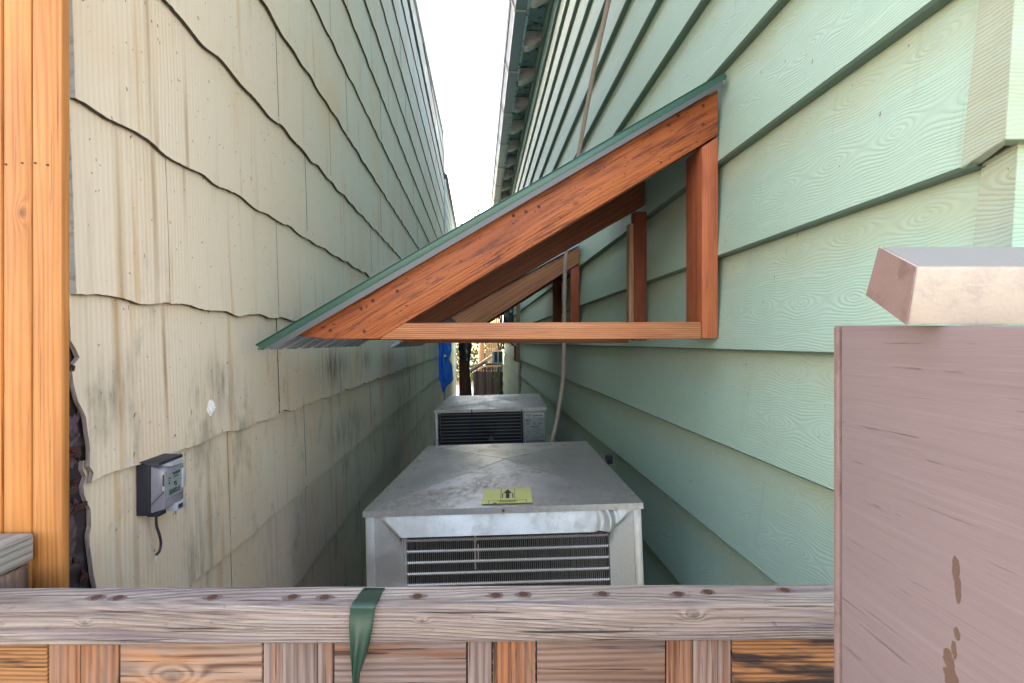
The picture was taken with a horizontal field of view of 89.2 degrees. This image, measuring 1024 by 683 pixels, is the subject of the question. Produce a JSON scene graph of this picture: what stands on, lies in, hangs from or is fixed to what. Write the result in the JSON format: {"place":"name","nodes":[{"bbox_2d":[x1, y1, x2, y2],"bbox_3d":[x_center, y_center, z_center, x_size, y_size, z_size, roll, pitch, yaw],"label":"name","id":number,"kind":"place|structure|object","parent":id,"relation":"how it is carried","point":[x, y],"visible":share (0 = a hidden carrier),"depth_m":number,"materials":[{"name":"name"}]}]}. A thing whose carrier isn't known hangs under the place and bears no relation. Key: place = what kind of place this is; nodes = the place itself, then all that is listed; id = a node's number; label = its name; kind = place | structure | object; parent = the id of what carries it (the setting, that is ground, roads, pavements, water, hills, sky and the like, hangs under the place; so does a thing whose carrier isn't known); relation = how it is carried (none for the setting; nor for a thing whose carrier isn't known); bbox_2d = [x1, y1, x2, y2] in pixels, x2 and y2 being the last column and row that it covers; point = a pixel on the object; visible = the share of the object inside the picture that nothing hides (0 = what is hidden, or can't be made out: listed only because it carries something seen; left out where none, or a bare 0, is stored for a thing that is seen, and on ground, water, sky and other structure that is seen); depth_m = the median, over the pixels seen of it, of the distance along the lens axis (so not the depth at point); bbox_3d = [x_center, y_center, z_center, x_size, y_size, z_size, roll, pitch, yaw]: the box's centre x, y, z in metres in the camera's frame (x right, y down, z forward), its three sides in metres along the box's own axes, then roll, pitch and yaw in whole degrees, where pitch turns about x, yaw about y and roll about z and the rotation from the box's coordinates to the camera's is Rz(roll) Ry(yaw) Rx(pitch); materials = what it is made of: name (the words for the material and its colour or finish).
{"place":"outdoors","nodes":[
{"label":"outdoors","id":0,"kind":"place"},
{"bbox_2d":[69,0,444,587],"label":"house","id":1,"kind":"structure","parent":0,"point":[245,176],"depth_m":1.15,"materials":[{"name":"beige wood"}]},
{"bbox_2d":[137,453,185,560],"bbox_3d":[-0.563,0.268,0.840,0.044,0.165,0.070,0,0,-4],"label":"utility meter","id":2,"kind":"object","parent":1,"relation":"attached to","point":[161,481],"visible":1,"depth_m":0.81,"materials":[{"name":"grey plastic"}]},
{"bbox_2d":[207,400,215,415],"bbox_3d":[-0.592,0.129,1.019,0.017,0.034,0.023,0,0,-4],"label":"foam blob","id":3,"kind":"object","parent":1,"relation":"attached to","point":[211,406],"visible":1,"depth_m":1.01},
{"bbox_2d":[438,343,452,391],"bbox_3d":[-0.857,0.061,6.698,0.189,1.172,0.119,0,0,-4],"label":"tarp","id":4,"kind":"object","parent":1,"relation":"hanging from","point":[445,370],"visible":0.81,"depth_m":6.72,"materials":[{"name":"blue plastic"}]},
{"bbox_2d":[443,173,456,400],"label":"house","id":5,"kind":"structure","parent":0,"point":[449,222],"depth_m":9.65,"materials":[{"name":"concrete"}]},
{"bbox_2d":[458,343,467,360],"bbox_3d":[-0.904,-0.204,9.575,0.171,1.088,0.148,0,0,15],"label":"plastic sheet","id":6,"kind":"object","parent":5,"relation":"hanging from","point":[463,350],"visible":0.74,"depth_m":9.54,"materials":[{"name":"black plastic"}]},
{"bbox_2d":[433,350,484,445],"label":"ground","id":7,"kind":"structure","parent":0,"point":[457,388],"depth_m":15.36,"materials":[{"name":"white concrete"}]},
{"bbox_2d":[0,534,32,587],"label":"fence rail","id":8,"kind":"object","parent":7,"relation":"on","point":[16,552],"visible":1,"depth_m":0.56,"materials":[{"name":"grey wood"}]},
{"bbox_2d":[0,0,68,587],"bbox_3d":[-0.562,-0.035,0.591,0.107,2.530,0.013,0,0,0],"label":"wooden post","id":9,"kind":"object","parent":7,"relation":"on","point":[34,268],"visible":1,"depth_m":0.59,"materials":[{"name":"orange wood"}]},
{"bbox_2d":[0,584,833,682],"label":"wooden fence","id":10,"kind":"object","parent":7,"relation":"on","point":[653,634],"visible":0.97,"depth_m":0.50,"materials":[{"name":"brown wood"}]},
{"bbox_2d":[349,588,384,682],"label":"plastic tape","id":11,"kind":"object","parent":10,"relation":"hanging from","point":[362,606],"visible":1,"depth_m":0.49,"materials":[{"name":"green plastic"}]},
{"bbox_2d":[466,343,471,394],"bbox_3d":[-0.886,0.150,10.464,0.173,2.208,0.170,0,0,-4],"label":"dead tree","id":12,"kind":"object","parent":7,"relation":"on","point":[468,383],"visible":0.28,"depth_m":10.41,"materials":[{"name":"brown plant"}]},
{"bbox_2d":[457,200,489,369],"bbox_3d":[-0.796,-1.409,15.294,3.831,5.324,3.405,0,0,-4],"label":"tree","id":13,"kind":"object","parent":7,"relation":"on","point":[481,353],"visible":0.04,"depth_m":14.53,"materials":[{"name":"green plant"}]},
{"bbox_2d":[456,343,497,381],"bbox_3d":[-1.109,0.022,16.959,7.117,2.588,1.728,0,0,-4],"label":"shrubbery","id":14,"kind":"object","parent":7,"relation":"on","point":[476,347],"visible":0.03,"depth_m":16.63,"materials":[{"name":"green plant"}]},
{"bbox_2d":[470,355,502,394],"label":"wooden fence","id":15,"kind":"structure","parent":7,"relation":"on","point":[488,381],"depth_m":11.88,"materials":[{"name":"brown wood"}]},
{"bbox_2d":[434,394,546,445],"bbox_3d":[-0.118,0.784,3.448,0.660,0.832,0.817,-1,0,0],"label":"condensing unit","id":16,"kind":"object","parent":7,"relation":"on","point":[473,419],"visible":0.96,"depth_m":3.17,"materials":[{"name":"metal"}]},
{"bbox_2d":[486,316,501,369],"bbox_3d":[-0.232,0.056,13.258,0.863,2.389,0.089,0,0,-4],"label":"slatted fence","id":17,"kind":"object","parent":7,"relation":"on","point":[488,348],"visible":0.13,"depth_m":13.21,"materials":[{"name":"orange wood"}]},
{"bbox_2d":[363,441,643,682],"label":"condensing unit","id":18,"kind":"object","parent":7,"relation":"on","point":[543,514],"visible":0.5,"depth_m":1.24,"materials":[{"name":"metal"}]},
{"bbox_2d":[490,0,1023,584],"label":"house","id":19,"kind":"structure","parent":7,"relation":"on","point":[852,136],"depth_m":1.05,"materials":[{"name":"green wood"}]},
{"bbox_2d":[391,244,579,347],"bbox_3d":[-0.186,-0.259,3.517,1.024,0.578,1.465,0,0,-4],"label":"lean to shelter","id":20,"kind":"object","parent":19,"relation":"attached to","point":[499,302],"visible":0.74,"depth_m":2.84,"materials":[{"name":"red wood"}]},
{"bbox_2d":[255,72,726,349],"bbox_3d":[-0.059,-0.299,1.617,1.062,0.632,0.955,0,0,-4],"label":"lean to shelter","id":21,"kind":"object","parent":19,"relation":"attached to","point":[422,294],"visible":1,"depth_m":1.19,"materials":[{"name":"orange wood"}]},
{"bbox_2d":[492,351,502,363],"bbox_3d":[-0.334,0.331,11.450,0.230,0.281,0.906,0,0,-4],"label":"air conditioner","id":22,"kind":"object","parent":19,"relation":"attached to","point":[497,357],"visible":1,"depth_m":11.00,"materials":[{"name":"white metal"}]},
{"bbox_2d":[497,308,513,349],"bbox_3d":[-0.103,-0.415,8.471,0.289,1.076,0.380,0,0,-4],"label":"meter box","id":23,"kind":"object","parent":19,"relation":"attached to","point":[507,316],"visible":0.29,"depth_m":8.30,"materials":[{"name":"grey metal"}]},
{"bbox_2d":[510,304,520,393],"bbox_3d":[0.031,0.325,6.960,0.155,1.651,0.320,0,0,-4],"label":"wall bracket","id":24,"kind":"object","parent":19,"relation":"attached to","point":[517,353],"depth_m":6.82,"materials":[{"name":"green paint"}]},
{"bbox_2d":[549,0,610,441],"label":"conduit","id":25,"kind":"object","parent":19,"relation":"attached to","point":[590,87],"visible":0.71,"depth_m":2.40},
{"bbox_2d":[459,356,465,395],"bbox_3d":[-0.950,0.425,10.019,0.135,1.650,0.120,0,0,-4],"label":"wooden post","id":26,"kind":"object","parent":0,"point":[462,377],"visible":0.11,"depth_m":9.96,"materials":[{"name":"brown wood"}]},
{"bbox_2d":[417,0,508,349],"label":"sky","id":27,"kind":"structure","parent":0,"point":[465,39],"materials":[{"name":"white"}]},
{"bbox_2d":[834,247,1023,682],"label":"gate","id":28,"kind":"structure","parent":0,"point":[928,504],"depth_m":0.35,"materials":[{"name":"paint"}]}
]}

